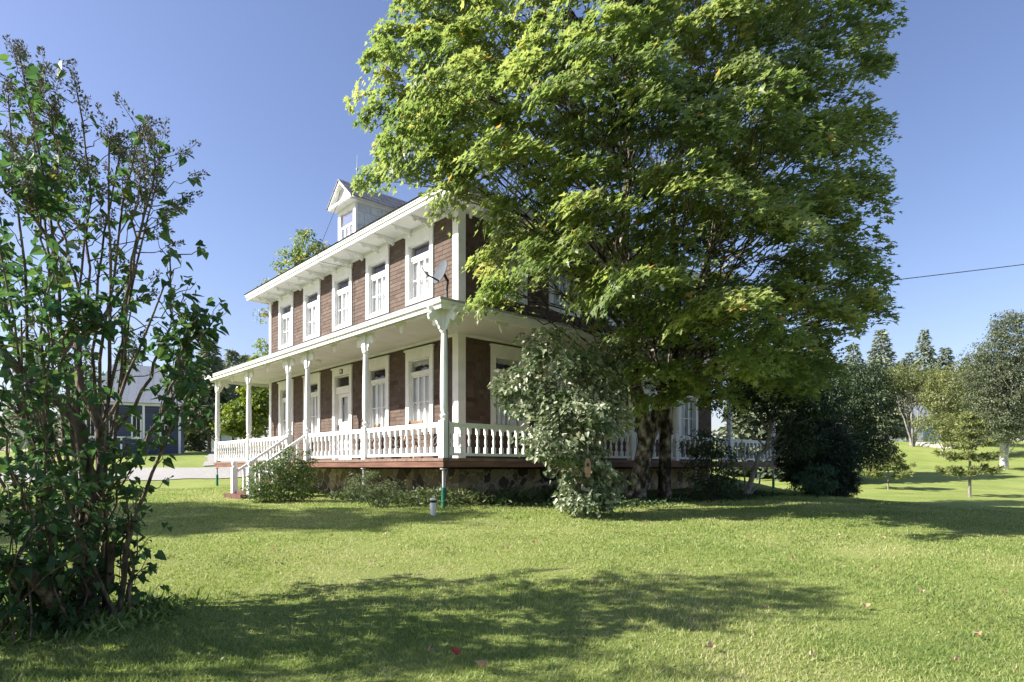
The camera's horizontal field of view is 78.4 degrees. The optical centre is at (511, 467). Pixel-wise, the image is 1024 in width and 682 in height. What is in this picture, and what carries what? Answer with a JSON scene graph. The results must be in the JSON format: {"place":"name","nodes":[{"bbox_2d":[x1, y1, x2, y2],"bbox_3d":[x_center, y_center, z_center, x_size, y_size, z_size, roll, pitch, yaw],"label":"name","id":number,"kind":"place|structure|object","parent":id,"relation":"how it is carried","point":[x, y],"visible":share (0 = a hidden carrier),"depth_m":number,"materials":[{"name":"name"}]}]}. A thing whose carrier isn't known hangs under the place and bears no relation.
{"place":"outdoors","nodes":[
{"label":"outdoors","id":0,"kind":"place"},
{"bbox_2d":[1,467,266,481],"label":"driveway","id":1,"kind":"structure","parent":0,"point":[161,473],"depth_m":29.30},
{"bbox_2d":[203,451,262,465],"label":"path","id":2,"kind":"structure","parent":0,"point":[210,457],"depth_m":37.07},
{"bbox_2d":[0,441,1023,681],"bbox_3d":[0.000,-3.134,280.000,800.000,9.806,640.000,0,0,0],"label":"lawn","id":3,"kind":"structure","parent":0,"point":[927,485],"depth_m":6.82,"materials":[{"name":"green plant"}]},
{"bbox_2d":[1,334,59,449],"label":"spruce tree","id":4,"kind":"object","parent":3,"relation":"on","point":[14,418],"visible":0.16,"depth_m":86.87,"materials":[{"name":"green plant"}]},
{"bbox_2d":[52,345,97,446],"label":"spruce tree","id":5,"kind":"object","parent":3,"relation":"on","point":[88,350],"visible":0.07,"depth_m":85.70,"materials":[{"name":"green plant"}]},
{"bbox_2d":[0,34,230,642],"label":"lilac shrub","id":6,"kind":"object","parent":3,"relation":"on","point":[84,584],"visible":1,"depth_m":5.24,"materials":[{"name":"green plant"}]},
{"bbox_2d":[0,586,236,651],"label":"tall grass","id":7,"kind":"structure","parent":3,"relation":"on","point":[103,621],"depth_m":5.45,"materials":[{"name":"green plant"}]},
{"bbox_2d":[113,327,142,365],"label":"tree","id":8,"kind":"object","parent":3,"relation":"on","point":[133,343],"visible":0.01,"depth_m":83.94,"materials":[{"name":"green plant"}]},
{"bbox_2d":[85,364,187,456],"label":"clapboard house","id":9,"kind":"structure","parent":3,"relation":"on","point":[147,407],"depth_m":41.25,"materials":[{"name":"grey wood"}]},
{"bbox_2d":[85,416,94,437],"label":"window","id":10,"kind":"structure","parent":9,"relation":"in","point":[89,427],"depth_m":39.74,"materials":[{"name":"white paint"}]},
{"bbox_2d":[105,414,113,438],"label":"window","id":11,"kind":"structure","parent":9,"relation":"in","point":[110,421],"depth_m":40.20,"materials":[{"name":"white paint"}]},
{"bbox_2d":[131,414,141,438],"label":"window","id":12,"kind":"structure","parent":9,"relation":"in","point":[137,423],"depth_m":40.84,"materials":[{"name":"white paint"}]},
{"bbox_2d":[159,416,169,443],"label":"arched window","id":13,"kind":"structure","parent":9,"relation":"in","point":[165,427],"depth_m":41.51,"materials":[{"name":"white paint"}]},
{"bbox_2d":[169,356,215,451],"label":"spruce tree","id":14,"kind":"object","parent":3,"relation":"on","point":[195,442],"visible":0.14,"depth_m":54.44,"materials":[{"name":"green plant"}]},
{"bbox_2d":[184,340,241,451],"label":"spruce tree","id":15,"kind":"object","parent":3,"relation":"on","point":[225,394],"visible":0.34,"depth_m":51.31,"materials":[{"name":"green plant"}]},
{"bbox_2d":[202,435,236,450],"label":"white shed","id":16,"kind":"structure","parent":3,"relation":"on","point":[224,438],"depth_m":73.76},
{"bbox_2d":[212,348,252,450],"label":"spruce tree","id":17,"kind":"object","parent":3,"relation":"on","point":[230,355],"visible":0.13,"depth_m":57.74,"materials":[{"name":"green plant"}]},
{"bbox_2d":[209,353,268,439],"bbox_3d":[-13.828,-2.972,33.282,3.456,6.416,3.487,0,0,0],"label":"maple sapling","id":18,"kind":"object","parent":3,"relation":"on","point":[233,420],"visible":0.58,"depth_m":32.56,"materials":[{"name":"green plant"}]},
{"bbox_2d":[234,354,268,427],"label":"spruce tree","id":19,"kind":"object","parent":3,"relation":"on","point":[243,358],"visible":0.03,"depth_m":61.74,"materials":[{"name":"green plant"}]},
{"bbox_2d":[241,445,326,503],"bbox_3d":[-5.575,0.252,15.163,1.775,1.596,1.695,0,0,34],"label":"round shrub","id":20,"kind":"object","parent":3,"relation":"on","point":[275,492],"visible":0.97,"depth_m":15.05,"materials":[{"name":"green plant"}]},
{"bbox_2d":[252,228,329,357],"bbox_3d":[-13.115,-7.374,38.045,5.360,14.178,3.438,0,0,0],"label":"poplar tree","id":21,"kind":"object","parent":3,"relation":"on","point":[298,250],"visible":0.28,"depth_m":37.76,"materials":[{"name":"green plant"}]},
{"bbox_2d":[343,470,408,507],"bbox_3d":[-2.953,0.522,13.531,1.504,0.999,0.901,0,0,-7],"label":"arching shrub","id":22,"kind":"object","parent":3,"relation":"on","point":[377,499],"visible":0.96,"depth_m":13.45,"materials":[{"name":"green plant"}]},
{"bbox_2d":[430,498,435,515],"bbox_3d":[-1.496,0.799,11.900,0.124,0.427,0.121,0,0,0],"label":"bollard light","id":23,"kind":"object","parent":3,"relation":"on","point":[432,506],"visible":0.94,"depth_m":11.85,"materials":[{"name":"white metal"}]},
{"bbox_2d":[451,646,461,655],"bbox_3d":[-0.426,1.397,4.766,0.089,0.055,0.088,0,0,0],"label":"fallen leaf","id":24,"kind":"object","parent":3,"relation":"on","point":[456,651],"visible":1,"depth_m":4.77,"materials":[{"name":"red plant"}]},
{"bbox_2d":[315,482,623,511],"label":"weeds","id":25,"kind":"object","parent":3,"relation":"on","point":[459,496],"visible":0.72,"depth_m":13.98,"materials":[{"name":"green plant"}]},
{"bbox_2d":[475,660,486,667],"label":"fallen leaf","id":26,"kind":"object","parent":3,"relation":"on","point":[481,663],"visible":1,"depth_m":4.55,"materials":[{"name":"beige plant"}]},
{"bbox_2d":[204,168,779,507],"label":"shingled house","id":27,"kind":"structure","parent":3,"relation":"on","point":[369,328],"depth_m":17.30,"materials":[{"name":"paint"}]},
{"bbox_2d":[277,292,293,349],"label":"window","id":28,"kind":"structure","parent":27,"relation":"in","point":[285,320],"depth_m":23.17,"materials":[{"name":"white paint"}]},
{"bbox_2d":[277,379,293,441],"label":"window","id":29,"kind":"structure","parent":27,"relation":"in","point":[282,428],"depth_m":23.38,"materials":[{"name":"white paint"}]},
{"bbox_2d":[302,279,320,341],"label":"window","id":30,"kind":"structure","parent":27,"relation":"in","point":[311,310],"depth_m":21.56,"materials":[{"name":"white paint"}]},
{"bbox_2d":[302,372,320,440],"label":"window","id":31,"kind":"structure","parent":27,"relation":"in","point":[315,378],"depth_m":21.38,"materials":[{"name":"white paint"}]},
{"bbox_2d":[331,263,352,331],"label":"window","id":32,"kind":"structure","parent":27,"relation":"in","point":[343,274],"depth_m":19.95,"materials":[{"name":"white paint"}]},
{"bbox_2d":[337,393,348,459],"bbox_3d":[-5.286,-1.542,19.882,0.192,2.645,0.910,0,0,-42],"label":"door","id":33,"kind":"structure","parent":27,"relation":"in","point":[342,426],"depth_m":20.01,"materials":[{"name":"white paint"}]},
{"bbox_2d":[371,424,381,458],"bbox_3d":[-3.886,-0.689,17.434,0.496,1.029,0.472,0,0,-27],"label":"folding chair","id":34,"kind":"object","parent":27,"relation":"on","point":[375,426],"visible":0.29,"depth_m":17.31,"materials":[{"name":"brown wood"}]},
{"bbox_2d":[364,245,389,319],"bbox_3d":[-3.861,-5.325,18.272,0.250,1.890,1.340,0,0,-42],"label":"window","id":35,"kind":"structure","parent":27,"relation":"in","point":[377,285],"depth_m":18.38,"materials":[{"name":"white paint"}]},
{"bbox_2d":[369,355,389,435],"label":"window","id":36,"kind":"structure","parent":27,"relation":"in","point":[379,390],"depth_m":18.36,"materials":[{"name":"white paint"}]},
{"bbox_2d":[399,420,422,458],"bbox_3d":[-2.540,-0.689,15.960,0.472,1.029,0.496,0,0,28],"label":"folding chair","id":37,"kind":"object","parent":27,"relation":"on","point":[410,423],"visible":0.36,"depth_m":15.99,"materials":[{"name":"brown wood"}]},
{"bbox_2d":[404,344,433,431],"bbox_3d":[-2.406,-2.042,16.682,0.256,2.245,1.340,0,0,-42],"label":"window","id":38,"kind":"structure","parent":27,"relation":"in","point":[419,385],"depth_m":16.79,"materials":[{"name":"white paint"}]},
{"bbox_2d":[404,223,434,305],"bbox_3d":[-2.406,-5.325,16.682,0.255,1.890,1.340,0,0,-42],"label":"window","id":39,"kind":"structure","parent":27,"relation":"in","point":[418,288],"depth_m":16.77,"materials":[{"name":"white paint"}]},
{"bbox_2d":[420,260,448,297],"bbox_3d":[-1.585,-3.968,13.276,0.478,0.896,0.581,0,0,27],"label":"satellite dish","id":40,"kind":"object","parent":27,"relation":"on","point":[440,271],"visible":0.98,"depth_m":13.38,"materials":[{"name":"metal"}]},
{"bbox_2d":[490,225,526,304],"bbox_3d":[-0.118,-5.325,16.575,1.340,1.890,0.256,0,0,-42],"label":"window","id":41,"kind":"structure","parent":27,"relation":"in","point":[523,300],"depth_m":16.79,"materials":[{"name":"white paint"}]},
{"bbox_2d":[490,343,526,432],"bbox_3d":[-0.117,-2.042,16.574,1.340,2.245,0.253,0,0,-42],"label":"window","id":42,"kind":"structure","parent":27,"relation":"in","point":[500,354],"depth_m":16.45,"materials":[{"name":"white paint"}]},
{"bbox_2d":[540,467,559,481],"bbox_3d":[0.978,0.110,16.200,0.528,0.530,0.080,0,0,0],"label":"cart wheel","id":43,"kind":"object","parent":27,"relation":"attached to","point":[546,479],"visible":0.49,"depth_m":16.17,"materials":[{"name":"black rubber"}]},
{"bbox_2d":[549,261,579,317],"bbox_3d":[1.465,-5.325,18.016,1.340,1.890,0.250,0,0,-42],"label":"window","id":44,"kind":"structure","parent":27,"relation":"in","point":[552,299],"depth_m":17.92,"materials":[{"name":"white paint"}]},
{"bbox_2d":[554,358,579,422],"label":"window","id":45,"kind":"structure","parent":27,"relation":"in","point":[560,367],"depth_m":18.00,"materials":[{"name":"white paint"}]},
{"bbox_2d":[598,259,623,327],"bbox_3d":[3.043,-5.325,19.461,1.340,1.890,0.255,0,0,-42],"label":"window","id":46,"kind":"structure","parent":27,"relation":"in","point":[610,320],"depth_m":19.47,"materials":[{"name":"white paint"}]},
{"bbox_2d":[598,369,624,437],"bbox_3d":[3.043,-2.042,19.461,1.340,2.245,0.256,0,0,-42],"label":"window","id":47,"kind":"structure","parent":27,"relation":"in","point":[619,397],"depth_m":19.76,"materials":[{"name":"white paint"}]},
{"bbox_2d":[641,373,658,439],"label":"window","id":48,"kind":"structure","parent":27,"relation":"in","point":[645,391],"depth_m":20.79,"materials":[{"name":"white paint"}]},
{"bbox_2d":[641,278,663,335],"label":"window","id":49,"kind":"structure","parent":27,"relation":"in","point":[646,278],"depth_m":21.12,"materials":[{"name":"white paint"}]},
{"bbox_2d":[678,394,697,440],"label":"window","id":50,"kind":"structure","parent":27,"relation":"in","point":[691,417],"depth_m":22.55,"materials":[{"name":"white paint"}]},
{"bbox_2d":[858,264,1023,284],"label":"overhead wire","id":51,"kind":"object","parent":27,"relation":"attached to","point":[960,272],"visible":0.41,"depth_m":23.64,"materials":[{"name":"black metal"}]},
{"bbox_2d":[487,322,646,517],"bbox_3d":[1.070,-0.841,11.797,3.130,3.842,2.217,0,0,0],"label":"lilac shrub","id":52,"kind":"object","parent":3,"relation":"on","point":[593,400],"visible":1,"depth_m":11.66,"materials":[{"name":"green plant"}]},
{"bbox_2d":[584,458,590,476],"bbox_3d":[1.339,-0.121,11.091,0.110,0.600,0.067,0,0,0],"label":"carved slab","id":53,"kind":"object","parent":52,"relation":"hanging from","point":[587,471],"depth_m":11.08,"materials":[{"name":"brown wood"}]},
{"bbox_2d":[117,505,1023,681],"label":"fallen leaves","id":54,"kind":"object","parent":3,"relation":"on","point":[576,639],"visible":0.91,"depth_m":7.63,"materials":[{"name":"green plant"}]},
{"bbox_2d":[342,0,909,499],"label":"maple tree","id":55,"kind":"object","parent":3,"relation":"on","point":[436,108],"visible":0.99,"depth_m":11.16,"materials":[{"name":"green plant"}]},
{"bbox_2d":[503,489,795,511],"bbox_3d":[4.119,0.775,16.466,4.078,0.338,10.968,0,0,45],"label":"ground cover","id":56,"kind":"object","parent":3,"relation":"on","point":[649,499],"visible":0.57,"depth_m":15.04,"materials":[{"name":"green plant"}]},
{"bbox_2d":[706,640,715,647],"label":"fallen leaf","id":57,"kind":"object","parent":3,"relation":"on","point":[709,645],"visible":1,"depth_m":4.93,"materials":[{"name":"beige plant"}]},
{"bbox_2d":[674,428,749,501],"bbox_3d":[4.952,0.001,15.615,1.731,2.023,1.241,0,0,0],"label":"dark shrub","id":58,"kind":"object","parent":3,"relation":"on","point":[713,454],"visible":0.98,"depth_m":15.50,"materials":[{"name":"green plant"}]},
{"bbox_2d":[711,304,802,479],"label":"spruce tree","id":59,"kind":"object","parent":3,"relation":"on","point":[754,427],"visible":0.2,"depth_m":44.48,"materials":[{"name":"green plant"}]},
{"bbox_2d":[694,356,856,496],"bbox_3d":[7.000,-1.041,16.915,4.188,4.126,2.322,0,0,0],"label":"leaning tree","id":60,"kind":"object","parent":3,"relation":"on","point":[790,430],"visible":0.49,"depth_m":16.99,"materials":[{"name":"green plant"}]},
{"bbox_2d":[752,319,869,481],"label":"spruce tree","id":61,"kind":"object","parent":3,"relation":"on","point":[768,475],"visible":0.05,"depth_m":43.35,"materials":[{"name":"green plant"}]},
{"bbox_2d":[784,461,842,496],"bbox_3d":[8.417,0.402,17.478,1.525,1.179,1.049,0,0,0],"label":"drooping shrub","id":62,"kind":"object","parent":3,"relation":"on","point":[809,486],"visible":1,"depth_m":17.42,"materials":[{"name":"green plant"}]},
{"bbox_2d":[770,410,863,497],"bbox_3d":[9.143,-0.279,18.915,2.694,3.067,1.891,0,0,25],"label":"yew bush","id":63,"kind":"object","parent":3,"relation":"on","point":[842,454],"visible":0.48,"depth_m":18.41,"materials":[{"name":"green plant"}]},
{"bbox_2d":[843,342,867,401],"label":"spruce tree","id":64,"kind":"object","parent":3,"relation":"on","point":[853,347],"visible":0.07,"depth_m":91.66,"materials":[{"name":"green plant"}]},
{"bbox_2d":[806,359,912,493],"bbox_3d":[14.601,-1.453,26.904,4.525,6.382,4.107,0,0,0],"label":"dark tree","id":65,"kind":"object","parent":3,"relation":"on","point":[861,414],"visible":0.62,"depth_m":26.04,"materials":[{"name":"green plant"}]},
{"bbox_2d":[852,329,919,440],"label":"spruce tree","id":66,"kind":"object","parent":3,"relation":"on","point":[887,359],"visible":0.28,"depth_m":77.13,"materials":[{"name":"green plant"}]},
{"bbox_2d":[855,445,917,488],"bbox_3d":[22.409,-0.045,37.773,3.437,2.942,3.292,0,0,37],"label":"young pine","id":67,"kind":"object","parent":3,"relation":"on","point":[899,474],"visible":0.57,"depth_m":37.08,"materials":[{"name":"green plant"}]},
{"bbox_2d":[867,405,940,441],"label":"pale barn","id":68,"kind":"structure","parent":3,"relation":"on","point":[915,419],"depth_m":84.00,"materials":[{"name":"white wood"}]},
{"bbox_2d":[902,426,913,441],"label":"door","id":69,"kind":"structure","parent":68,"relation":"in","point":[913,426],"depth_m":83.94,"materials":[{"name":"grey"}]},
{"bbox_2d":[923,424,933,441],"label":"door","id":70,"kind":"structure","parent":68,"relation":"in","point":[929,430],"depth_m":83.94,"materials":[{"name":"grey"}]},
{"bbox_2d":[895,360,917,404],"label":"spruce tree","id":71,"kind":"object","parent":3,"relation":"on","point":[903,363],"visible":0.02,"depth_m":97.48,"materials":[{"name":"green plant"}]},
{"bbox_2d":[902,351,921,392],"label":"spruce tree","id":72,"kind":"object","parent":3,"relation":"on","point":[909,355],"visible":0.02,"depth_m":107.80,"materials":[{"name":"green plant"}]},
{"bbox_2d":[877,362,950,446],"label":"bare branched tree","id":73,"kind":"object","parent":3,"relation":"on","point":[911,383],"visible":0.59,"depth_m":69.76,"materials":[{"name":"green plant"}]},
{"bbox_2d":[905,329,939,408],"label":"spruce tree","id":74,"kind":"object","parent":3,"relation":"on","point":[924,350],"visible":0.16,"depth_m":95.60,"materials":[{"name":"green plant"}]},
{"bbox_2d":[921,443,930,446],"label":"boulder","id":75,"kind":"object","parent":3,"relation":"on","point":[926,445],"visible":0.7,"depth_m":69.77,"materials":[{"name":"grey stone"}]},
{"bbox_2d":[929,444,939,447],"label":"boulder","id":76,"kind":"object","parent":3,"relation":"on","point":[935,445],"visible":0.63,"depth_m":69.14,"materials":[{"name":"grey stone"}]},
{"bbox_2d":[909,360,988,455],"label":"broadleaf tree","id":77,"kind":"object","parent":3,"relation":"on","point":[943,424],"visible":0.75,"depth_m":61.33,"materials":[{"name":"green plant"}]},
{"bbox_2d":[926,347,974,441],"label":"spruce tree","id":78,"kind":"object","parent":3,"relation":"on","point":[947,357],"visible":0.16,"depth_m":91.54,"materials":[{"name":"green plant"}]},
{"bbox_2d":[931,411,1010,496],"bbox_3d":[23.002,-0.625,31.726,2.880,4.468,3.258,0,0,9],"label":"young pine","id":79,"kind":"object","parent":3,"relation":"on","point":[969,445],"visible":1,"depth_m":31.25,"materials":[{"name":"green plant"}]},
{"bbox_2d":[958,357,990,441],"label":"spruce tree","id":80,"kind":"object","parent":3,"relation":"on","point":[971,393],"visible":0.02,"depth_m":98.97,"materials":[{"name":"green plant"}]},
{"bbox_2d":[973,631,981,636],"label":"fallen leaf","id":81,"kind":"object","parent":3,"relation":"on","point":[977,633],"visible":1,"depth_m":5.13,"materials":[{"name":"beige plant"}]},
{"bbox_2d":[972,348,995,441],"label":"spruce tree","id":82,"kind":"object","parent":3,"relation":"on","point":[983,368],"depth_m":107.96,"materials":[{"name":"green plant"}]},
{"bbox_2d":[953,309,1023,469],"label":"birch tree","id":83,"kind":"object","parent":3,"relation":"on","point":[1003,406],"visible":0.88,"depth_m":51.25,"materials":[{"name":"green plant"}]},
{"bbox_2d":[0,0,1023,450],"label":"sky","id":84,"kind":"structure","parent":0,"point":[262,85],"materials":[{"name":"blue"}]}
]}

